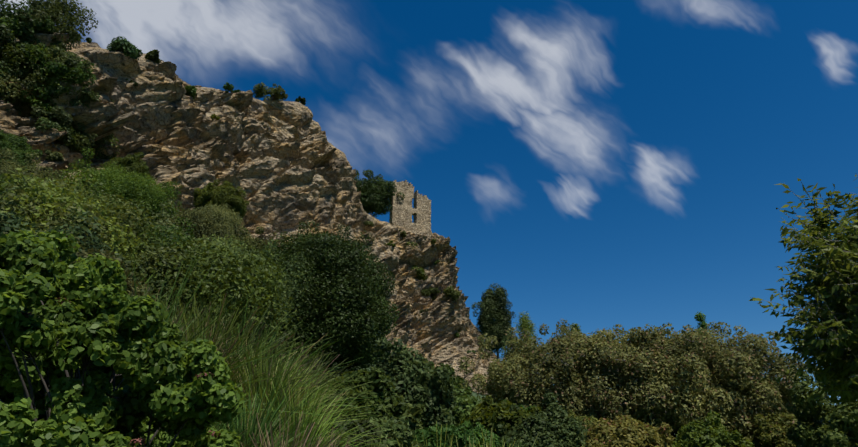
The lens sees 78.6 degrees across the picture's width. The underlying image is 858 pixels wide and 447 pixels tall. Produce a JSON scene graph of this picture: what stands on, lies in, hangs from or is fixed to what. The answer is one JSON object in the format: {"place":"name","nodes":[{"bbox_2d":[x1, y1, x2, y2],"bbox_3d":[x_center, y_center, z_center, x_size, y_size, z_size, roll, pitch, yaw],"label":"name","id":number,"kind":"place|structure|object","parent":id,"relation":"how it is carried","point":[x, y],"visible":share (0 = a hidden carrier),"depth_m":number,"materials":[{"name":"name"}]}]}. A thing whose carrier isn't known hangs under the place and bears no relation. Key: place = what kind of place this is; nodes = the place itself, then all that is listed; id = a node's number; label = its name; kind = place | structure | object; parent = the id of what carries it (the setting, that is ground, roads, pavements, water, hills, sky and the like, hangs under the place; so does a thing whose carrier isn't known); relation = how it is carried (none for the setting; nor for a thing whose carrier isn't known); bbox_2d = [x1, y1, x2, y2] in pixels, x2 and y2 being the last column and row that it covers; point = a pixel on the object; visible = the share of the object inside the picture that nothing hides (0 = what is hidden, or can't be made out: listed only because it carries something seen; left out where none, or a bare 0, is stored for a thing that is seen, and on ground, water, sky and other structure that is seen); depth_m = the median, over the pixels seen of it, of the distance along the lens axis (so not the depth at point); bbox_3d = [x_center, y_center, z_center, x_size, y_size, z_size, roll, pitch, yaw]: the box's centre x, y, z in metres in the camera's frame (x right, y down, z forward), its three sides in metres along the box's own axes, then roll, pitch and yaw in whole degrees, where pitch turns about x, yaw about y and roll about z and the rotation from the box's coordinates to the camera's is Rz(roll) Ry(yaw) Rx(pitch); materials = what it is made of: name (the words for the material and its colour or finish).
{"place":"outdoors","nodes":[
{"label":"outdoors","id":0,"kind":"place"},
{"bbox_2d":[0,33,501,395],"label":"cliff rock","id":1,"kind":"object","parent":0,"point":[286,166],"visible":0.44,"depth_m":56.87,"materials":[{"name":"stone"}]},
{"bbox_2d":[0,24,16,47],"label":"gully shrub","id":2,"kind":"object","parent":1,"relation":"on","point":[5,32],"visible":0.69,"depth_m":33.34,"materials":[{"name":"green plant"}]},
{"bbox_2d":[0,72,22,103],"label":"gully shrub","id":3,"kind":"object","parent":1,"relation":"on","point":[5,93],"visible":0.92,"depth_m":32.93,"materials":[{"name":"green plant"}]},
{"bbox_2d":[0,56,22,80],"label":"gully shrub","id":4,"kind":"object","parent":1,"relation":"on","point":[5,64],"visible":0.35,"depth_m":33.04,"materials":[{"name":"green plant"}]},
{"bbox_2d":[0,43,31,74],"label":"gully shrub","id":5,"kind":"object","parent":1,"relation":"on","point":[13,57],"visible":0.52,"depth_m":33.48,"materials":[{"name":"green plant"}]},
{"bbox_2d":[0,9,34,53],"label":"gully shrub","id":6,"kind":"object","parent":1,"relation":"on","point":[24,33],"visible":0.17,"depth_m":34.58,"materials":[{"name":"green plant"}]},
{"bbox_2d":[4,15,32,49],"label":"gully shrub","id":7,"kind":"object","parent":1,"relation":"on","point":[16,23],"visible":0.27,"depth_m":34.26,"materials":[{"name":"green plant"}]},
{"bbox_2d":[0,66,37,97],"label":"gully shrub","id":8,"kind":"object","parent":1,"relation":"on","point":[26,79],"visible":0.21,"depth_m":33.55,"materials":[{"name":"green plant"}]},
{"bbox_2d":[0,0,42,42],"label":"shrub","id":9,"kind":"object","parent":1,"relation":"on","point":[10,8],"visible":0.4,"depth_m":34.48,"materials":[{"name":"green plant"}]},
{"bbox_2d":[17,0,47,41],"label":"gully shrub","id":10,"kind":"object","parent":1,"relation":"on","point":[41,13],"visible":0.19,"depth_m":34.94,"materials":[{"name":"green plant"}]},
{"bbox_2d":[14,35,51,55],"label":"gully shrub","id":11,"kind":"object","parent":1,"relation":"on","point":[27,42],"visible":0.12,"depth_m":34.92,"materials":[{"name":"green plant"}]},
{"bbox_2d":[19,88,57,122],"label":"gully shrub","id":12,"kind":"object","parent":1,"relation":"on","point":[37,103],"visible":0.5,"depth_m":33.93,"materials":[{"name":"green plant"}]},
{"bbox_2d":[24,70,58,96],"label":"gully shrub","id":13,"kind":"object","parent":1,"relation":"on","point":[44,77],"visible":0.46,"depth_m":34.06,"materials":[{"name":"green plant"}]},
{"bbox_2d":[31,85,53,102],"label":"gully shrub","id":14,"kind":"object","parent":1,"relation":"on","point":[41,96],"visible":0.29,"depth_m":34.09,"materials":[{"name":"green plant"}]},
{"bbox_2d":[16,43,70,70],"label":"gully shrub","id":15,"kind":"object","parent":1,"relation":"on","point":[41,55],"visible":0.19,"depth_m":34.01,"materials":[{"name":"green plant"}]},
{"bbox_2d":[31,16,57,43],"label":"gully shrub","id":16,"kind":"object","parent":1,"relation":"on","point":[49,28],"visible":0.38,"depth_m":35.78,"materials":[{"name":"green plant"}]},
{"bbox_2d":[25,80,67,98],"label":"gully shrub","id":17,"kind":"object","parent":1,"relation":"on","point":[54,88],"visible":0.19,"depth_m":34.53,"materials":[{"name":"green plant"}]},
{"bbox_2d":[27,105,73,129],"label":"gully shrub","id":18,"kind":"object","parent":1,"relation":"on","point":[63,117],"visible":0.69,"depth_m":33.95,"materials":[{"name":"green plant"}]},
{"bbox_2d":[35,42,68,67],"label":"gully shrub","id":19,"kind":"object","parent":1,"relation":"on","point":[54,50],"visible":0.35,"depth_m":34.91,"materials":[{"name":"green plant"}]},
{"bbox_2d":[34,117,72,148],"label":"gully shrub","id":20,"kind":"object","parent":1,"relation":"on","point":[48,123],"visible":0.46,"depth_m":33.70,"materials":[{"name":"green plant"}]},
{"bbox_2d":[37,60,71,78],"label":"gully shrub","id":21,"kind":"object","parent":1,"relation":"on","point":[57,73],"visible":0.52,"depth_m":34.40,"materials":[{"name":"green plant"}]},
{"bbox_2d":[45,150,63,166],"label":"ledge shrub","id":22,"kind":"object","parent":1,"relation":"on","point":[54,156],"visible":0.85,"depth_m":32.30,"materials":[{"name":"green plant"}]},
{"bbox_2d":[38,68,70,108],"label":"gully shrub","id":23,"kind":"object","parent":1,"relation":"on","point":[57,91],"visible":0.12,"depth_m":34.60,"materials":[{"name":"green plant"}]},
{"bbox_2d":[23,0,97,51],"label":"tree","id":24,"kind":"object","parent":1,"relation":"on","point":[56,11],"visible":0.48,"depth_m":37.51,"materials":[{"name":"green plant"}]},
{"bbox_2d":[32,50,96,85],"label":"gully shrub","id":25,"kind":"object","parent":1,"relation":"on","point":[78,72],"visible":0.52,"depth_m":35.58,"materials":[{"name":"green plant"}]},
{"bbox_2d":[55,126,77,150],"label":"gully shrub","id":26,"kind":"object","parent":1,"relation":"on","point":[69,142],"visible":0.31,"depth_m":34.47,"materials":[{"name":"green plant"}]},
{"bbox_2d":[46,69,90,98],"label":"gully shrub","id":27,"kind":"object","parent":1,"relation":"on","point":[53,84],"visible":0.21,"depth_m":34.80,"materials":[{"name":"green plant"}]},
{"bbox_2d":[59,51,97,85],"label":"gully shrub","id":28,"kind":"object","parent":1,"relation":"on","point":[72,60],"visible":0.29,"depth_m":35.66,"materials":[{"name":"green plant"}]},
{"bbox_2d":[66,131,93,168],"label":"gully shrub","id":29,"kind":"object","parent":1,"relation":"on","point":[80,142],"visible":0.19,"depth_m":35.73,"materials":[{"name":"green plant"}]},
{"bbox_2d":[68,76,100,116],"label":"gully shrub","id":30,"kind":"object","parent":1,"relation":"on","point":[92,94],"visible":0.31,"depth_m":35.90,"materials":[{"name":"green plant"}]},
{"bbox_2d":[71,121,98,147],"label":"gully shrub","id":31,"kind":"object","parent":1,"relation":"on","point":[78,129],"visible":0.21,"depth_m":36.09,"materials":[{"name":"green plant"}]},
{"bbox_2d":[80,143,109,158],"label":"gully shrub","id":32,"kind":"object","parent":1,"relation":"on","point":[99,155],"visible":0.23,"depth_m":38.70,"materials":[{"name":"green plant"}]},
{"bbox_2d":[106,36,142,65],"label":"shrub","id":33,"kind":"object","parent":1,"relation":"on","point":[125,46],"visible":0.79,"depth_m":43.44,"materials":[{"name":"green plant"}]},
{"bbox_2d":[145,49,160,63],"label":"shrub","id":34,"kind":"object","parent":1,"relation":"on","point":[152,55],"visible":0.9,"depth_m":48.90,"materials":[{"name":"green plant"}]},
{"bbox_2d":[253,82,287,106],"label":"shrub","id":35,"kind":"object","parent":1,"relation":"on","point":[275,93],"visible":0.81,"depth_m":69.20,"materials":[{"name":"green plant"}]},
{"bbox_2d":[354,169,404,217],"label":"tree","id":36,"kind":"object","parent":1,"relation":"on","point":[377,193],"visible":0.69,"depth_m":84.59,"materials":[{"name":"green plant"}]},
{"bbox_2d":[389,180,430,242],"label":"ruined tower","id":37,"kind":"structure","parent":1,"relation":"on","point":[402,211],"depth_m":89.49,"materials":[{"name":"stone"}]},
{"bbox_2d":[411,265,427,280],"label":"shrub","id":38,"kind":"object","parent":1,"relation":"on","point":[421,274],"visible":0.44,"depth_m":81.97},
{"bbox_2d":[421,287,439,299],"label":"bush","id":39,"kind":"object","parent":1,"relation":"on","point":[425,292],"visible":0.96,"depth_m":81.95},
{"bbox_2d":[442,286,460,300],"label":"bush","id":40,"kind":"object","parent":1,"relation":"on","point":[450,291],"visible":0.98,"depth_m":77.84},
{"bbox_2d":[288,351,499,403],"bbox_3d":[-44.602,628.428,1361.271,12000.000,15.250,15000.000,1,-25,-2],"label":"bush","id":41,"kind":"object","parent":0,"point":[475,393],"depth_m":23.66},
{"bbox_2d":[0,129,42,171],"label":"bush","id":42,"kind":"object","parent":41,"relation":"on","point":[18,146],"visible":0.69,"depth_m":28.80,"materials":[{"name":"green plant"}]},
{"bbox_2d":[0,149,75,190],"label":"bush","id":43,"kind":"object","parent":41,"relation":"on","point":[6,167],"visible":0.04,"depth_m":24.98,"materials":[{"name":"green plant"}]},
{"bbox_2d":[13,176,101,221],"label":"bush","id":44,"kind":"object","parent":41,"relation":"on","point":[58,188],"visible":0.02,"depth_m":11.49,"materials":[{"name":"green plant"}]},
{"bbox_2d":[0,176,116,237],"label":"bush","id":45,"kind":"object","parent":41,"relation":"on","point":[2,190],"depth_m":8.50,"materials":[{"name":"green plant"}]},
{"bbox_2d":[0,212,140,286],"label":"bush","id":46,"kind":"object","parent":41,"relation":"on","point":[80,230],"visible":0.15,"depth_m":6.24,"materials":[{"name":"green plant"}]},
{"bbox_2d":[0,182,146,258],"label":"bush","id":47,"kind":"object","parent":41,"relation":"on","point":[10,196],"visible":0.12,"depth_m":6.60,"materials":[{"name":"green plant"}]},
{"bbox_2d":[0,167,152,269],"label":"bush","id":48,"kind":"object","parent":41,"relation":"on","point":[112,229],"visible":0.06,"depth_m":6.99,"materials":[{"name":"green plant"}]},
{"bbox_2d":[3,232,153,297],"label":"bush","id":49,"kind":"object","parent":41,"relation":"on","point":[130,285],"depth_m":6.11,"materials":[{"name":"green plant"}]},
{"bbox_2d":[3,165,160,249],"bbox_3d":[-7.194,0.588,9.400,4.594,3.161,3.734,1,-25,-2],"label":"bush","id":50,"kind":"object","parent":41,"relation":"on","point":[139,216],"visible":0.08,"depth_m":9.38,"materials":[{"name":"green plant"}]},
{"bbox_2d":[51,179,151,229],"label":"bush","id":51,"kind":"object","parent":41,"relation":"on","point":[95,185],"visible":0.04,"depth_m":11.45,"materials":[{"name":"green plant"}]},
{"bbox_2d":[38,148,183,224],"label":"bush","id":52,"kind":"object","parent":41,"relation":"on","point":[126,189],"visible":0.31,"depth_m":28.40,"materials":[{"name":"green plant"}]},
{"bbox_2d":[0,230,246,446],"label":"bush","id":53,"kind":"object","parent":41,"relation":"on","point":[70,330],"visible":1,"depth_m":2.51,"materials":[{"name":"green plant"}]},
{"bbox_2d":[102,152,150,183],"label":"bush","id":54,"kind":"object","parent":41,"relation":"on","point":[130,163],"visible":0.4,"depth_m":33.77,"materials":[{"name":"green plant"}]},
{"bbox_2d":[64,191,195,254],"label":"bush","id":55,"kind":"object","parent":41,"relation":"on","point":[168,231],"visible":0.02,"depth_m":11.18,"materials":[{"name":"green plant"}]},
{"bbox_2d":[107,249,182,318],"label":"bush","id":56,"kind":"object","parent":41,"relation":"on","point":[139,264],"visible":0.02,"depth_m":6.96,"materials":[{"name":"green plant"}]},
{"bbox_2d":[114,243,217,332],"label":"bush","id":57,"kind":"object","parent":41,"relation":"on","point":[158,251],"visible":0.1,"depth_m":7.31,"materials":[{"name":"green plant"}]},
{"bbox_2d":[138,201,196,245],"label":"bush","id":58,"kind":"object","parent":41,"relation":"on","point":[163,214],"visible":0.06,"depth_m":14.20,"materials":[{"name":"green plant"}]},
{"bbox_2d":[152,203,251,244],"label":"bush","id":59,"kind":"object","parent":41,"relation":"on","point":[216,221],"visible":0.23,"depth_m":29.20,"materials":[{"name":"green plant"}]},
{"bbox_2d":[79,250,331,422],"bbox_3d":[-2.111,1.362,4.283,4.158,2.502,4.158,1,-25,-2],"label":"clump","id":60,"kind":"object","parent":41,"relation":"on","point":[170,312],"visible":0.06,"depth_m":4.49,"materials":[{"name":"plant"}]},
{"bbox_2d":[154,274,268,385],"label":"clump","id":61,"kind":"object","parent":41,"relation":"on","point":[203,311],"visible":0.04,"depth_m":6.87,"materials":[{"name":"green plant"}]},
{"bbox_2d":[142,406,282,446],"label":"clump","id":62,"kind":"object","parent":41,"relation":"on","point":[217,425],"visible":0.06,"depth_m":3.34,"materials":[{"name":"plant"}]},
{"bbox_2d":[143,284,282,399],"bbox_3d":[-2.748,1.541,5.460,3.091,1.842,3.438,-15,-29,29],"label":"clump","id":63,"kind":"object","parent":41,"relation":"on","point":[199,322],"depth_m":5.64,"materials":[{"name":"green plant"}]},
{"bbox_2d":[126,231,302,347],"bbox_3d":[-3.588,1.450,8.035,3.084,2.833,3.006,1,-25,-2],"label":"bush","id":64,"kind":"object","parent":41,"relation":"on","point":[245,284],"visible":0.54,"depth_m":7.70,"materials":[{"name":"green plant"}]},
{"bbox_2d":[193,180,248,221],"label":"bush","id":65,"kind":"object","parent":41,"relation":"on","point":[221,195],"visible":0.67,"depth_m":33.62,"materials":[{"name":"green plant"}]},
{"bbox_2d":[211,226,269,264],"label":"bush","id":66,"kind":"object","parent":41,"relation":"on","point":[253,242],"visible":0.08,"depth_m":28.27,"materials":[{"name":"green plant"}]},
{"bbox_2d":[194,302,288,371],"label":"clump","id":67,"kind":"object","parent":41,"relation":"on","point":[261,339],"visible":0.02,"depth_m":8.01,"materials":[{"name":"green plant"}]},
{"bbox_2d":[176,229,309,327],"bbox_3d":[-5.341,1.794,13.050,3.297,3.593,4.111,-9,-26,19],"label":"bush","id":68,"kind":"object","parent":41,"relation":"on","point":[234,248],"visible":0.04,"depth_m":13.20,"materials":[{"name":"green plant"}]},
{"bbox_2d":[162,288,333,413],"bbox_3d":[-2.471,1.644,5.470,3.020,1.951,3.377,-23,-33,40],"label":"clump","id":69,"kind":"object","parent":41,"relation":"on","point":[219,320],"visible":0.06,"depth_m":5.52,"materials":[{"name":"plant"}]},
{"bbox_2d":[160,287,343,411],"bbox_3d":[-2.554,1.842,6.762,3.041,1.826,3.665,1,-25,-2],"label":"clump","id":70,"kind":"object","parent":41,"relation":"on","point":[248,329],"visible":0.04,"depth_m":6.57,"materials":[{"name":"plant"}]},
{"bbox_2d":[195,237,310,321],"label":"bush","id":71,"kind":"object","parent":41,"relation":"on","point":[296,282],"visible":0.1,"depth_m":18.09,"materials":[{"name":"green plant"}]},
{"bbox_2d":[164,303,370,442],"bbox_3d":[-2.273,1.755,5.234,3.356,2.032,3.028,8,-26,-17],"label":"grass clump","id":72,"kind":"object","parent":41,"relation":"on","point":[218,335],"visible":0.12,"depth_m":5.19,"materials":[{"name":"plant"}]},
{"bbox_2d":[215,378,334,446],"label":"grass clump","id":73,"kind":"object","parent":41,"relation":"on","point":[252,424],"visible":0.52,"depth_m":3.58,"materials":[{"name":"plant"}]},
{"bbox_2d":[198,297,380,446],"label":"clump","id":74,"kind":"object","parent":41,"relation":"on","point":[308,348],"visible":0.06,"depth_m":5.60,"materials":[{"name":"plant"}]},
{"bbox_2d":[231,326,348,405],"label":"clump","id":75,"kind":"object","parent":41,"relation":"on","point":[288,366],"visible":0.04,"depth_m":6.91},
{"bbox_2d":[236,411,348,446],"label":"clump","id":76,"kind":"object","parent":41,"relation":"on","point":[272,439],"visible":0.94,"depth_m":3.11,"materials":[{"name":"plant"}]},
{"bbox_2d":[216,337,387,445],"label":"clump","id":77,"kind":"object","parent":41,"relation":"on","point":[263,382],"visible":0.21,"depth_m":4.89,"materials":[{"name":"plant"}]},
{"bbox_2d":[235,328,388,446],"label":"clump","id":78,"kind":"object","parent":41,"relation":"on","point":[333,384],"visible":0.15,"depth_m":5.69,"materials":[{"name":"plant"}]},
{"bbox_2d":[241,374,400,446],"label":"clump","id":79,"kind":"object","parent":41,"relation":"on","point":[292,420],"visible":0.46,"depth_m":4.44,"materials":[{"name":"plant"}]},
{"bbox_2d":[275,343,367,418],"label":"clump","id":80,"kind":"object","parent":41,"relation":"on","point":[317,375],"visible":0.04,"depth_m":7.50,"materials":[{"name":"plant"}]},
{"bbox_2d":[289,341,354,389],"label":"clump","id":81,"kind":"object","parent":41,"relation":"on","point":[316,366],"visible":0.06,"depth_m":9.53,"materials":[{"name":"plant"}]},
{"bbox_2d":[280,355,369,415],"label":"clump","id":82,"kind":"object","parent":41,"relation":"on","point":[318,389],"visible":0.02,"depth_m":6.08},
{"bbox_2d":[255,220,398,373],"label":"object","id":83,"kind":"object","parent":41,"relation":"on","point":[348,289],"visible":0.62,"depth_m":19.57,"materials":[{"name":"green plant"}]},
{"bbox_2d":[297,372,373,422],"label":"clump","id":84,"kind":"object","parent":41,"relation":"on","point":[334,403],"visible":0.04,"depth_m":6.80,"materials":[{"name":"plant"}]},
{"bbox_2d":[312,412,390,446],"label":"grass tuft","id":85,"kind":"object","parent":41,"relation":"on","point":[368,424],"visible":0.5,"depth_m":5.72,"materials":[{"name":"green plant"}]},
{"bbox_2d":[319,367,407,419],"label":"bush","id":86,"kind":"object","parent":41,"relation":"on","point":[380,390],"visible":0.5,"depth_m":7.80,"materials":[{"name":"green plant"}]},
{"bbox_2d":[370,415,424,446],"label":"bush","id":87,"kind":"object","parent":41,"relation":"on","point":[401,431],"visible":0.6,"depth_m":6.70,"materials":[{"name":"green plant"}]},
{"bbox_2d":[398,395,425,430],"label":"bush","id":88,"kind":"object","parent":41,"relation":"on","point":[413,414],"visible":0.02,"depth_m":8.94,"materials":[{"name":"green plant"}]},
{"bbox_2d":[370,337,456,429],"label":"bush","id":89,"kind":"object","parent":41,"relation":"on","point":[414,382],"visible":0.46,"depth_m":11.87,"materials":[{"name":"green plant"}]},
{"bbox_2d":[427,362,472,398],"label":"bush","id":90,"kind":"object","parent":41,"relation":"on","point":[457,381],"visible":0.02,"depth_m":20.89,"materials":[{"name":"green plant"}]},
{"bbox_2d":[413,419,499,446],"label":"bush","id":91,"kind":"object","parent":41,"relation":"on","point":[436,433],"visible":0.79,"depth_m":7.88,"materials":[{"name":"green plant"}]},
{"bbox_2d":[445,383,481,426],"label":"bush","id":92,"kind":"object","parent":41,"relation":"on","point":[464,405],"visible":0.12,"depth_m":13.49,"materials":[{"name":"green plant"}]},
{"bbox_2d":[387,422,545,446],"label":"grass tuft","id":93,"kind":"object","parent":41,"relation":"on","point":[485,436],"visible":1,"depth_m":2.56,"materials":[{"name":"plant"}]},
{"bbox_2d":[471,283,515,362],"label":"tree","id":94,"kind":"object","parent":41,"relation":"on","point":[494,303],"visible":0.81,"depth_m":55.84,"materials":[{"name":"green plant"}]},
{"bbox_2d":[459,395,542,446],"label":"bush","id":95,"kind":"object","parent":41,"relation":"on","point":[487,413],"visible":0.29,"depth_m":11.47,"materials":[{"name":"green plant"}]},
{"bbox_2d":[504,311,540,387],"bbox_3d":[5.978,8.749,32.841,2.816,6.659,3.643,-21,-32,37],"label":"tree","id":96,"kind":"object","parent":41,"relation":"on","point":[524,321],"visible":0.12,"depth_m":33.60,"materials":[{"name":"green plant"}]},
{"bbox_2d":[495,392,587,446],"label":"bush","id":97,"kind":"object","parent":41,"relation":"on","point":[554,427],"visible":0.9,"depth_m":10.77,"materials":[{"name":"green plant"}]},
{"bbox_2d":[567,409,606,429],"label":"bush","id":98,"kind":"object","parent":41,"relation":"on","point":[586,421],"visible":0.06,"depth_m":14.14,"materials":[{"name":"green plant"}]},
{"bbox_2d":[580,414,674,446],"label":"bush","id":99,"kind":"object","parent":41,"relation":"on","point":[625,431],"visible":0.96,"depth_m":10.41,"materials":[{"name":"green plant"}]},
{"bbox_2d":[458,319,819,439],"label":"bushes","id":100,"kind":"object","parent":41,"relation":"on","point":[645,375],"visible":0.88,"depth_m":14.88,"materials":[{"name":"green plant"}]},
{"bbox_2d":[694,312,713,347],"bbox_3d":[17.945,10.199,32.250,2.891,9.923,2.919,1,-25,-2],"label":"tree","id":101,"kind":"object","parent":41,"relation":"on","point":[700,317],"visible":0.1,"depth_m":34.13,"materials":[{"name":"green plant"}]},
{"bbox_2d":[670,410,754,446],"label":"bush","id":102,"kind":"object","parent":41,"relation":"on","point":[708,433],"visible":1,"depth_m":11.53,"materials":[{"name":"green plant"}]},
{"bbox_2d":[742,412,811,446],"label":"bush","id":103,"kind":"object","parent":41,"relation":"on","point":[768,430],"visible":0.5,"depth_m":13.25,"materials":[{"name":"green plant"}]},
{"bbox_2d":[749,173,857,421],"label":"almond tree","id":104,"kind":"object","parent":41,"relation":"on","point":[832,349],"visible":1,"depth_m":6.14,"materials":[{"name":"green plant"}]},
{"bbox_2d":[785,371,857,446],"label":"bush","id":105,"kind":"object","parent":41,"relation":"on","point":[818,433],"visible":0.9,"depth_m":9.76,"materials":[{"name":"green plant"}]},
{"bbox_2d":[0,0,857,404],"label":"sky","id":106,"kind":"structure","parent":0,"point":[601,164],"materials":[{"name":"blue"}]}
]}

